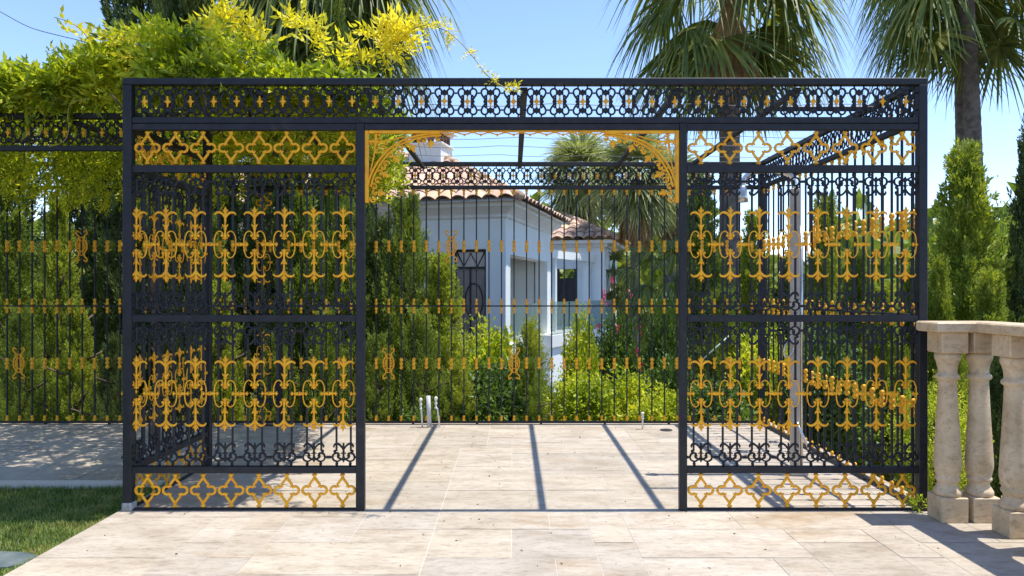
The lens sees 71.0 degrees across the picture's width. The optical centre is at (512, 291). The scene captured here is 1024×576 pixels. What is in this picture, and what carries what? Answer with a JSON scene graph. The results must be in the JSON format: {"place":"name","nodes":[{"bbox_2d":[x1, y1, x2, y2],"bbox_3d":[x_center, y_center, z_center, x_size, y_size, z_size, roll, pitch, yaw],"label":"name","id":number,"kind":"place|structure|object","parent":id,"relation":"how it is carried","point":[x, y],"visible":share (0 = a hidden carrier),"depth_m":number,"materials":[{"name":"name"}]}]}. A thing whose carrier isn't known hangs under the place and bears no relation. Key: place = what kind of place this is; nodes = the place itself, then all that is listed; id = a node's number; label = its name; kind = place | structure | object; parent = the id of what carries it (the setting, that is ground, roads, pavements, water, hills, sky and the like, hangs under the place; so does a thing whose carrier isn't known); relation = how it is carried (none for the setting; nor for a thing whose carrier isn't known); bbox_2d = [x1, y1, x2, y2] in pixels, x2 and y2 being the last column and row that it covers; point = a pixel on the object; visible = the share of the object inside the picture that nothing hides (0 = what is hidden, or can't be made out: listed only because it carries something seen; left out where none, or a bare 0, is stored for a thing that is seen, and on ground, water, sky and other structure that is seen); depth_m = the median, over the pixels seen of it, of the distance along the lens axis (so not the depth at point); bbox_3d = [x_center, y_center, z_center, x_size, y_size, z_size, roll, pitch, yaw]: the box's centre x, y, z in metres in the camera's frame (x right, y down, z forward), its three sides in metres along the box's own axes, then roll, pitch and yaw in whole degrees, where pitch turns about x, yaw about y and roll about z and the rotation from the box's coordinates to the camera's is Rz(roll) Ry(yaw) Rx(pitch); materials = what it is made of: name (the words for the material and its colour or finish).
{"place":"outdoors","nodes":[
{"label":"outdoors","id":0,"kind":"place"},
{"bbox_2d":[0,481,168,575],"bbox_3d":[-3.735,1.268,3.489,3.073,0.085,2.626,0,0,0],"label":"grass","id":1,"kind":"structure","parent":0,"point":[110,501],"depth_m":4.21,"materials":[{"name":"green plant"}]},
{"bbox_2d":[0,551,37,570],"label":"stepping stone","id":2,"kind":"object","parent":1,"relation":"on","point":[10,559],"visible":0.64,"depth_m":3.45,"materials":[{"name":"grey stone"}]},
{"bbox_2d":[0,422,1023,575],"bbox_3d":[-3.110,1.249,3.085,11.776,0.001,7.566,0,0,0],"label":"paving","id":3,"kind":"structure","parent":0,"point":[409,490],"depth_m":3.98,"materials":[{"name":"stone"}]},
{"bbox_2d":[0,189,275,423],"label":"bar fence","id":4,"kind":"object","parent":3,"relation":"on","point":[81,247],"visible":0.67,"depth_m":6.74,"materials":[{"name":"metal"}]},
{"bbox_2d":[0,113,275,189],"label":"pergola frame","id":5,"kind":"object","parent":3,"relation":"on","point":[94,128],"visible":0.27,"depth_m":4.89,"materials":[{"name":"metal"}]},
{"bbox_2d":[253,188,273,425],"bbox_3d":[-2.306,0.148,6.650,0.178,2.202,0.036,0,0,0],"label":"lattice panel","id":6,"kind":"object","parent":3,"relation":"on","point":[267,216],"visible":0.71,"depth_m":6.64,"materials":[{"name":"metal"}]},
{"bbox_2d":[419,398,422,426],"bbox_3d":[-0.841,1.115,6.600,0.038,0.271,0.032,0,0,0],"label":"water pipe","id":7,"kind":"object","parent":3,"relation":"on","point":[420,404],"visible":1,"depth_m":6.59,"materials":[{"name":"white metal"}]},
{"bbox_2d":[426,396,431,427],"bbox_3d":[-0.771,1.106,6.600,0.052,0.290,0.042,0,0,0],"label":"water pipe","id":8,"kind":"object","parent":3,"relation":"on","point":[428,409],"visible":1,"depth_m":6.58,"materials":[{"name":"grey plastic"}]},
{"bbox_2d":[434,396,439,426],"bbox_3d":[-0.692,1.109,6.600,0.058,0.283,0.032,0,0,0],"label":"water pipe","id":9,"kind":"object","parent":3,"relation":"on","point":[435,399],"visible":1,"depth_m":6.59,"materials":[{"name":"white metal"}]},
{"bbox_2d":[282,189,757,423],"bbox_3d":[0.072,0.147,6.742,4.472,2.206,0.037,0,0,0],"label":"bar fence","id":10,"kind":"object","parent":3,"relation":"on","point":[513,369],"visible":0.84,"depth_m":6.74,"materials":[{"name":"metal"}]},
{"bbox_2d":[121,78,927,510],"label":"iron pavilion","id":11,"kind":"structure","parent":3,"relation":"on","point":[915,100],"depth_m":4.09,"materials":[{"name":"paint"}]},
{"bbox_2d":[135,131,207,505],"bbox_3d":[-2.190,0.148,4.629,0.036,2.202,1.002,0,0,0],"label":"lattice panel","id":12,"kind":"object","parent":11,"relation":"attached to","point":[181,444],"visible":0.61,"depth_m":4.57,"materials":[{"name":"metal"}]},
{"bbox_2d":[121,123,365,510],"bbox_3d":[-1.538,0.148,4.100,1.388,2.204,0.044,0,0,0],"label":"lattice panel","id":13,"kind":"object","parent":11,"relation":"attached to","point":[359,319],"visible":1,"depth_m":4.09,"materials":[{"name":"metal"}]},
{"bbox_2d":[0,0,521,441],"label":"climbing vine","id":14,"kind":"object","parent":11,"relation":"on","point":[90,75],"visible":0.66,"depth_m":4.69,"materials":[{"name":"green plant"}]},
{"bbox_2d":[365,130,440,202],"bbox_3d":[-0.625,-0.711,4.100,0.436,0.413,0.024,0,0,0],"label":"corner bracket","id":15,"kind":"object","parent":11,"relation":"attached to","point":[420,135],"visible":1,"depth_m":4.09,"materials":[{"name":"gold metal"}]},
{"bbox_2d":[440,130,603,135],"bbox_3d":[0.052,-0.901,4.100,0.945,0.032,0.013,0,0,0],"label":"valance","id":16,"kind":"object","parent":11,"relation":"attached to","point":[521,131],"visible":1,"depth_m":4.09,"materials":[{"name":"gold metal"}]},
{"bbox_2d":[602,130,678,202],"bbox_3d":[0.732,-0.711,4.100,0.436,0.413,0.024,0,0,0],"label":"corner bracket","id":17,"kind":"object","parent":11,"relation":"attached to","point":[618,134],"visible":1,"depth_m":4.09,"materials":[{"name":"gold metal"}]},
{"bbox_2d":[678,123,918,510],"bbox_3d":[1.638,0.148,4.100,1.376,2.204,0.044,0,0,0],"label":"lattice panel","id":18,"kind":"object","parent":11,"relation":"attached to","point":[684,468],"visible":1,"depth_m":4.09,"materials":[{"name":"metal"}]},
{"bbox_2d":[738,173,811,475],"bbox_3d":[1.781,0.203,4.891,0.502,2.092,0.119,0,0,0],"label":"garden shower","id":19,"kind":"object","parent":3,"relation":"on","point":[794,249],"visible":0.51,"depth_m":4.88,"materials":[{"name":"metal"}]},
{"bbox_2d":[761,131,914,506],"bbox_3d":[2.334,0.147,5.421,0.035,2.206,2.590,0,0,0],"label":"bar fence","id":20,"kind":"object","parent":3,"relation":"on","point":[813,241],"visible":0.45,"depth_m":4.88,"materials":[{"name":"metal"}]},
{"bbox_2d":[905,494,926,513],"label":"weed","id":21,"kind":"object","parent":3,"relation":"on","point":[914,501],"visible":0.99,"depth_m":4.05,"materials":[{"name":"green plant"}]},
{"bbox_2d":[916,321,1023,538],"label":"stone balustrade","id":22,"kind":"object","parent":3,"relation":"on","point":[980,344],"visible":1,"depth_m":3.87,"materials":[{"name":"beige stone"}]},
{"bbox_2d":[0,0,1023,272],"label":"sky","id":23,"kind":"structure","parent":0,"point":[512,38],"materials":[{"name":"blue"}]},
{"bbox_2d":[87,429,981,568],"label":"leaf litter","id":24,"kind":"object","parent":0,"point":[530,506],"visible":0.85,"depth_m":4.05,"materials":[{"name":"brown plant"}]},
{"bbox_2d":[606,248,649,326],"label":"shrub","id":25,"kind":"object","parent":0,"point":[619,255],"visible":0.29,"depth_m":23.32,"materials":[{"name":"green plant"}]},
{"bbox_2d":[549,371,914,491],"bbox_3d":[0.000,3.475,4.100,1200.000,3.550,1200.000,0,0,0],"label":"ground","id":26,"kind":"structure","parent":0,"point":[894,481],"depth_m":7.91,"materials":[{"name":"soil"}]},
{"bbox_2d":[0,131,49,365],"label":"conifer tree","id":27,"kind":"object","parent":26,"relation":"on","point":[28,231],"visible":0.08,"depth_m":11.59,"materials":[{"name":"green plant"}]},
{"bbox_2d":[0,207,52,415],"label":"conifer tree","id":28,"kind":"object","parent":26,"relation":"on","point":[13,267],"visible":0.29,"depth_m":8.50,"materials":[{"name":"green plant"}]},
{"bbox_2d":[0,304,55,420],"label":"conifer tree","id":29,"kind":"object","parent":26,"relation":"on","point":[13,385],"visible":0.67,"depth_m":7.43,"materials":[{"name":"green plant"}]},
{"bbox_2d":[4,192,102,420],"bbox_3d":[-5.038,0.356,8.011,0.953,2.972,0.964,0,0,11],"label":"conifer tree","id":30,"kind":"object","parent":26,"relation":"on","point":[63,264],"visible":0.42,"depth_m":7.91,"materials":[{"name":"green plant"}]},
{"bbox_2d":[37,298,102,420],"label":"conifer tree","id":31,"kind":"object","parent":26,"relation":"on","point":[63,391],"visible":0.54,"depth_m":7.33,"materials":[{"name":"green plant"}]},
{"bbox_2d":[33,111,114,360],"bbox_3d":[-7.146,-0.471,11.984,2.282,5.546,1.967,0,0,-13],"label":"conifer tree","id":32,"kind":"object","parent":26,"relation":"on","point":[74,216],"depth_m":11.69,"materials":[{"name":"green plant"}]},
{"bbox_2d":[46,190,122,371],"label":"conifer tree","id":33,"kind":"object","parent":26,"relation":"on","point":[88,276],"visible":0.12,"depth_m":10.01,"materials":[{"name":"green plant"}]},
{"bbox_2d":[68,330,150,420],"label":"conifer tree","id":34,"kind":"object","parent":26,"relation":"on","point":[113,383],"visible":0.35,"depth_m":7.11,"materials":[{"name":"green plant"}]},
{"bbox_2d":[84,178,153,420],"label":"conifer tree","id":35,"kind":"object","parent":26,"relation":"on","point":[113,293],"visible":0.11,"depth_m":8.78,"materials":[{"name":"green plant"}]},
{"bbox_2d":[77,0,165,236],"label":"conifer tree","id":36,"kind":"object","parent":26,"relation":"on","point":[121,6],"visible":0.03,"depth_m":12.66,"materials":[{"name":"green plant"}]},
{"bbox_2d":[121,191,197,420],"bbox_3d":[-4.060,0.241,8.609,1.159,3.323,1.191,0,0,8],"label":"conifer tree","id":37,"kind":"object","parent":26,"relation":"on","point":[178,252],"visible":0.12,"depth_m":8.46,"materials":[{"name":"green plant"}]},
{"bbox_2d":[146,322,234,420],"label":"conifer tree","id":38,"kind":"object","parent":26,"relation":"on","point":[179,379],"visible":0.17,"depth_m":7.21,"materials":[{"name":"green plant"}]},
{"bbox_2d":[141,0,246,291],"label":"conifer tree","id":39,"kind":"object","parent":26,"relation":"on","point":[182,9],"visible":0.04,"depth_m":11.65,"materials":[{"name":"green plant"}]},
{"bbox_2d":[176,212,243,417],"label":"conifer tree","id":40,"kind":"object","parent":26,"relation":"on","point":[214,231],"visible":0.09,"depth_m":8.16,"materials":[{"name":"green plant"}]},
{"bbox_2d":[177,133,252,349],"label":"conifer tree","id":41,"kind":"object","parent":26,"relation":"on","point":[229,220],"visible":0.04,"depth_m":11.41,"materials":[{"name":"green plant"}]},
{"bbox_2d":[190,279,252,420],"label":"conifer tree","id":42,"kind":"object","parent":26,"relation":"on","point":[226,349],"visible":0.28,"depth_m":7.55,"materials":[{"name":"green plant"}]},
{"bbox_2d":[225,161,295,419],"bbox_3d":[-3.260,0.079,9.189,1.400,3.788,1.206,0,0,-19],"label":"conifer tree","id":43,"kind":"object","parent":26,"relation":"on","point":[239,278],"visible":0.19,"depth_m":9.04,"materials":[{"name":"green plant"}]},
{"bbox_2d":[234,147,310,395],"bbox_3d":[-3.421,-0.329,11.094,1.923,4.958,1.763,0,0,-43],"label":"conifer tree","id":44,"kind":"object","parent":26,"relation":"on","point":[285,200],"visible":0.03,"depth_m":10.72,"materials":[{"name":"green plant"}]},
{"bbox_2d":[246,332,310,420],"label":"conifer tree","id":45,"kind":"object","parent":26,"relation":"on","point":[273,380],"visible":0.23,"depth_m":7.15,"materials":[{"name":"green plant"}]},
{"bbox_2d":[247,183,337,420],"bbox_3d":[-2.466,0.287,8.499,1.167,3.190,1.273,0,0,2],"label":"conifer tree","id":46,"kind":"object","parent":26,"relation":"on","point":[318,240],"visible":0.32,"depth_m":8.25,"materials":[{"name":"green plant"}]},
{"bbox_2d":[289,304,367,420],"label":"conifer tree","id":47,"kind":"object","parent":26,"relation":"on","point":[331,380],"visible":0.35,"depth_m":7.30,"materials":[{"name":"green plant"}]},
{"bbox_2d":[293,0,369,365],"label":"conifer tree","id":48,"kind":"object","parent":26,"relation":"on","point":[337,17],"visible":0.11,"depth_m":9.49,"materials":[{"name":"green plant"}]},
{"bbox_2d":[193,0,471,277],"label":"palm tree","id":49,"kind":"object","parent":26,"relation":"on","point":[358,11],"visible":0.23,"depth_m":10.51,"materials":[{"name":"green plant"}]},
{"bbox_2d":[303,200,380,418],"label":"conifer tree","id":50,"kind":"object","parent":26,"relation":"on","point":[344,286],"visible":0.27,"depth_m":8.10,"materials":[{"name":"green plant"}]},
{"bbox_2d":[341,194,384,304],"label":"conifer tree","id":51,"kind":"object","parent":26,"relation":"on","point":[372,208],"visible":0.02,"depth_m":10.36,"materials":[{"name":"green plant"}]},
{"bbox_2d":[345,205,403,404],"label":"conifer tree","id":52,"kind":"object","parent":26,"relation":"on","point":[382,222],"visible":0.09,"depth_m":8.78,"materials":[{"name":"green plant"}]},
{"bbox_2d":[341,328,409,420],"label":"conifer tree","id":53,"kind":"object","parent":26,"relation":"on","point":[382,390],"visible":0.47,"depth_m":7.16,"materials":[{"name":"green plant"}]},
{"bbox_2d":[352,190,470,420],"bbox_3d":[-1.193,0.312,8.342,1.537,3.160,1.480,0,0,39],"label":"conifer tree","id":54,"kind":"object","parent":26,"relation":"on","point":[407,272],"visible":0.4,"depth_m":8.16,"materials":[{"name":"green plant"}]},
{"bbox_2d":[374,303,466,420],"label":"conifer tree","id":55,"kind":"object","parent":26,"relation":"on","point":[419,340],"visible":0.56,"depth_m":7.31,"materials":[{"name":"green plant"}]},
{"bbox_2d":[396,400,448,420],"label":"shrub","id":56,"kind":"object","parent":26,"relation":"on","point":[409,415],"visible":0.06,"depth_m":7.00,"materials":[{"name":"green plant"}]},
{"bbox_2d":[235,132,629,399],"bbox_3d":[-2.493,0.040,21.253,10.902,8.420,12.443,0,0,15],"label":"villa","id":57,"kind":"object","parent":26,"relation":"on","point":[440,154],"visible":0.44,"depth_m":16.73,"materials":[{"name":"paint"}]},
{"bbox_2d":[455,249,485,342],"bbox_3d":[-0.867,0.116,14.976,0.697,1.968,0.070,0,0,15],"label":"window","id":58,"kind":"structure","parent":57,"relation":"in","point":[470,255],"depth_m":14.96,"materials":[{"name":"black glass"}]},
{"bbox_2d":[557,269,575,325],"bbox_3d":[1.702,0.199,22.577,0.596,1.803,0.105,0,0,15],"label":"wing window","id":59,"kind":"structure","parent":57,"relation":"in","point":[570,283],"depth_m":22.57,"materials":[{"name":"glass"}]},
{"bbox_2d":[398,250,481,416],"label":"conifer tree","id":60,"kind":"object","parent":26,"relation":"on","point":[445,296],"visible":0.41,"depth_m":7.80,"materials":[{"name":"green plant"}]},
{"bbox_2d":[433,360,486,420],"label":"conifer tree","id":61,"kind":"object","parent":26,"relation":"on","point":[457,384],"visible":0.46,"depth_m":7.29,"materials":[{"name":"green plant"}]},
{"bbox_2d":[457,311,519,414],"bbox_3d":[-0.300,1.096,8.573,1.154,1.711,1.145,0,0,35],"label":"shrub","id":62,"kind":"object","parent":26,"relation":"on","point":[495,342],"visible":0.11,"depth_m":8.45,"materials":[{"name":"green plant"}]},
{"bbox_2d":[442,353,550,420],"bbox_3d":[-0.201,1.237,7.587,1.101,1.184,1.177,0,0,35],"label":"shrub","id":63,"kind":"object","parent":26,"relation":"on","point":[495,390],"visible":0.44,"depth_m":7.37,"materials":[{"name":"green plant"}]},
{"bbox_2d":[26,176,1023,371],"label":"woods","id":64,"kind":"object","parent":26,"relation":"on","point":[657,281],"visible":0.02,"depth_m":30.86,"materials":[{"name":"green plant"}]},
{"bbox_2d":[499,355,556,420],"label":"conifer tree","id":65,"kind":"object","parent":26,"relation":"on","point":[532,393],"visible":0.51,"depth_m":7.35,"materials":[{"name":"green plant"}]},
{"bbox_2d":[510,314,559,420],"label":"conifer tree","id":66,"kind":"object","parent":26,"relation":"on","point":[532,343],"visible":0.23,"depth_m":8.15,"materials":[{"name":"green plant"}]},
{"bbox_2d":[527,132,622,239],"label":"palm tree","id":67,"kind":"object","parent":26,"relation":"on","point":[582,148],"visible":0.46,"depth_m":24.32,"materials":[{"name":"green plant"}]},
{"bbox_2d":[540,365,612,420],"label":"shrub","id":68,"kind":"object","parent":26,"relation":"on","point":[570,399],"visible":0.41,"depth_m":7.72,"materials":[{"name":"green plant"}]},
{"bbox_2d":[560,303,600,387],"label":"conifer tree","id":69,"kind":"object","parent":26,"relation":"on","point":[582,348],"visible":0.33,"depth_m":9.11,"materials":[{"name":"green plant"}]},
{"bbox_2d":[578,363,658,420],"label":"shrub","id":70,"kind":"object","parent":26,"relation":"on","point":[620,392],"visible":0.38,"depth_m":7.52,"materials":[{"name":"green plant"}]},
{"bbox_2d":[593,277,646,395],"bbox_3d":[1.494,0.971,10.494,1.016,2.362,0.951,0,0,45],"label":"shrub","id":71,"kind":"object","parent":26,"relation":"on","point":[620,349],"visible":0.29,"depth_m":10.35,"materials":[{"name":"green plant"}]},
{"bbox_2d":[574,134,687,371],"bbox_3d":[3.720,-0.997,21.929,3.765,8.603,3.664,0,0,0],"label":"palm tree","id":72,"kind":"object","parent":26,"relation":"on","point":[633,210],"visible":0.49,"depth_m":21.52,"materials":[{"name":"green plant"}]},
{"bbox_2d":[619,380,696,420],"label":"shrub","id":73,"kind":"object","parent":26,"relation":"on","point":[670,407],"visible":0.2,"depth_m":7.10,"materials":[{"name":"green plant"}]},
{"bbox_2d":[608,237,709,349],"bbox_3d":[2.868,0.656,12.970,2.269,3.328,2.209,0,0,0],"label":"shrub","id":74,"kind":"object","parent":26,"relation":"on","point":[669,277],"visible":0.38,"depth_m":12.89,"materials":[{"name":"green plant"}]},
{"bbox_2d":[637,284,695,389],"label":"shrub","id":75,"kind":"object","parent":26,"relation":"on","point":[670,333],"visible":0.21,"depth_m":8.72,"materials":[{"name":"green plant"}]},
{"bbox_2d":[642,344,698,412],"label":"shrub","id":76,"kind":"object","parent":26,"relation":"on","point":[670,373],"visible":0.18,"depth_m":7.54,"materials":[{"name":"green plant"}]},
{"bbox_2d":[639,145,715,274],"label":"palm tree","id":77,"kind":"object","parent":26,"relation":"on","point":[668,236],"visible":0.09,"depth_m":26.57,"materials":[{"name":"green plant"}]},
{"bbox_2d":[669,173,734,397],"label":"conifer tree","id":78,"kind":"object","parent":26,"relation":"on","point":[695,248],"visible":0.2,"depth_m":10.86,"materials":[{"name":"green plant"}]},
{"bbox_2d":[675,374,757,420],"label":"shrub","id":79,"kind":"object","parent":26,"relation":"on","point":[745,413],"visible":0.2,"depth_m":7.07,"materials":[{"name":"green plant"}]},
{"bbox_2d":[704,335,728,358],"bbox_3d":[1.954,0.549,6.925,0.329,0.277,0.014,0,0,-9],"label":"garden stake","id":80,"kind":"object","parent":79,"relation":"on","point":[715,348],"visible":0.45,"depth_m":6.92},
{"bbox_2d":[691,284,750,410],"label":"conifer tree","id":81,"kind":"object","parent":26,"relation":"on","point":[731,350],"visible":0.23,"depth_m":8.13,"materials":[{"name":"green plant"}]},
{"bbox_2d":[602,0,867,299],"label":"palm tree","id":82,"kind":"object","parent":26,"relation":"on","point":[723,49],"visible":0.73,"depth_m":12.06,"materials":[{"name":"green plant"}]},
{"bbox_2d":[719,209,777,365],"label":"conifer tree","id":83,"kind":"object","parent":26,"relation":"on","point":[745,270],"visible":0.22,"depth_m":9.42,"materials":[{"name":"green plant"}]},
{"bbox_2d":[715,314,808,429],"bbox_3d":[2.774,1.056,7.828,1.038,1.624,1.047,0,0,-27],"label":"shrub","id":84,"kind":"object","parent":26,"relation":"on","point":[745,373],"visible":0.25,"depth_m":7.64,"materials":[{"name":"green plant"}]},
{"bbox_2d":[765,250,821,411],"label":"conifer tree","id":85,"kind":"object","parent":26,"relation":"on","point":[785,286],"visible":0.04,"depth_m":8.75,"materials":[{"name":"green plant"}]},
{"bbox_2d":[803,190,845,351],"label":"conifer tree","id":86,"kind":"object","parent":26,"relation":"on","point":[821,247],"visible":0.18,"depth_m":9.12,"materials":[{"name":"green plant"}]},
{"bbox_2d":[770,322,888,464],"bbox_3d":[3.193,1.062,7.310,1.131,1.601,1.058,0,0,28],"label":"shrub","id":87,"kind":"object","parent":26,"relation":"on","point":[835,405],"visible":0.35,"depth_m":7.11,"materials":[{"name":"green plant"}]},
{"bbox_2d":[828,244,906,462],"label":"conifer tree","id":88,"kind":"object","parent":26,"relation":"on","point":[858,286],"visible":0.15,"depth_m":8.32,"materials":[{"name":"green plant"}]},
{"bbox_2d":[843,279,914,482],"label":"conifer tree","id":89,"kind":"object","parent":26,"relation":"on","point":[877,349],"visible":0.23,"depth_m":7.50,"materials":[{"name":"green plant"}]},
{"bbox_2d":[879,265,934,484],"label":"conifer tree","id":90,"kind":"object","parent":26,"relation":"on","point":[907,286],"visible":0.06,"depth_m":8.54,"materials":[{"name":"green plant"}]},
{"bbox_2d":[834,0,1020,304],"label":"palm tree","id":91,"kind":"object","parent":26,"relation":"on","point":[959,123],"visible":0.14,"depth_m":15.48,"materials":[{"name":"green plant"}]},
{"bbox_2d":[848,0,1023,253],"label":"palm tree","id":92,"kind":"object","parent":26,"relation":"on","point":[955,41],"visible":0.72,"depth_m":14.16,"materials":[{"name":"green plant"}]},
{"bbox_2d":[910,252,964,456],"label":"conifer tree","id":93,"kind":"object","parent":26,"relation":"on","point":[939,307],"visible":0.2,"depth_m":7.96,"materials":[{"name":"green plant"}]},
{"bbox_2d":[877,371,1001,496],"bbox_3d":[3.316,1.185,5.592,0.796,1.223,0.780,0,0,-26],"label":"shrub","id":94,"kind":"object","parent":26,"relation":"on","point":[932,480],"visible":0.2,"depth_m":5.57,"materials":[{"name":"green plant"}]},
{"bbox_2d":[905,353,998,496],"bbox_3d":[3.843,1.191,6.173,0.921,1.464,0.799,0,0,30],"label":"shrub","id":95,"kind":"object","parent":26,"relation":"on","point":[962,372],"visible":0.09,"depth_m":6.12,"materials":[{"name":"green plant"}]},
{"bbox_2d":[928,136,1023,415],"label":"conifer tree","id":96,"kind":"object","parent":26,"relation":"on","point":[963,237],"visible":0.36,"depth_m":8.44,"materials":[{"name":"green plant"}]},
{"bbox_2d":[965,356,1003,497],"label":"conifer tree","id":97,"kind":"object","parent":26,"relation":"on","point":[996,370],"visible":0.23,"depth_m":5.95,"materials":[{"name":"green plant"}]},
{"bbox_2d":[961,265,1008,481],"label":"conifer tree","id":98,"kind":"object","parent":26,"relation":"on","point":[990,304],"visible":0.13,"depth_m":7.35,"materials":[{"name":"green plant"}]},
{"bbox_2d":[957,175,1023,311],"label":"shrub","id":99,"kind":"object","parent":26,"relation":"on","point":[1005,251],"visible":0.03,"depth_m":12.97,"materials":[{"name":"green plant"}]},
{"bbox_2d":[1005,113,1023,322],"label":"conifer tree","id":100,"kind":"object","parent":26,"relation":"on","point":[1016,245],"visible":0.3,"depth_m":8.29,"materials":[{"name":"green plant"}]}
]}

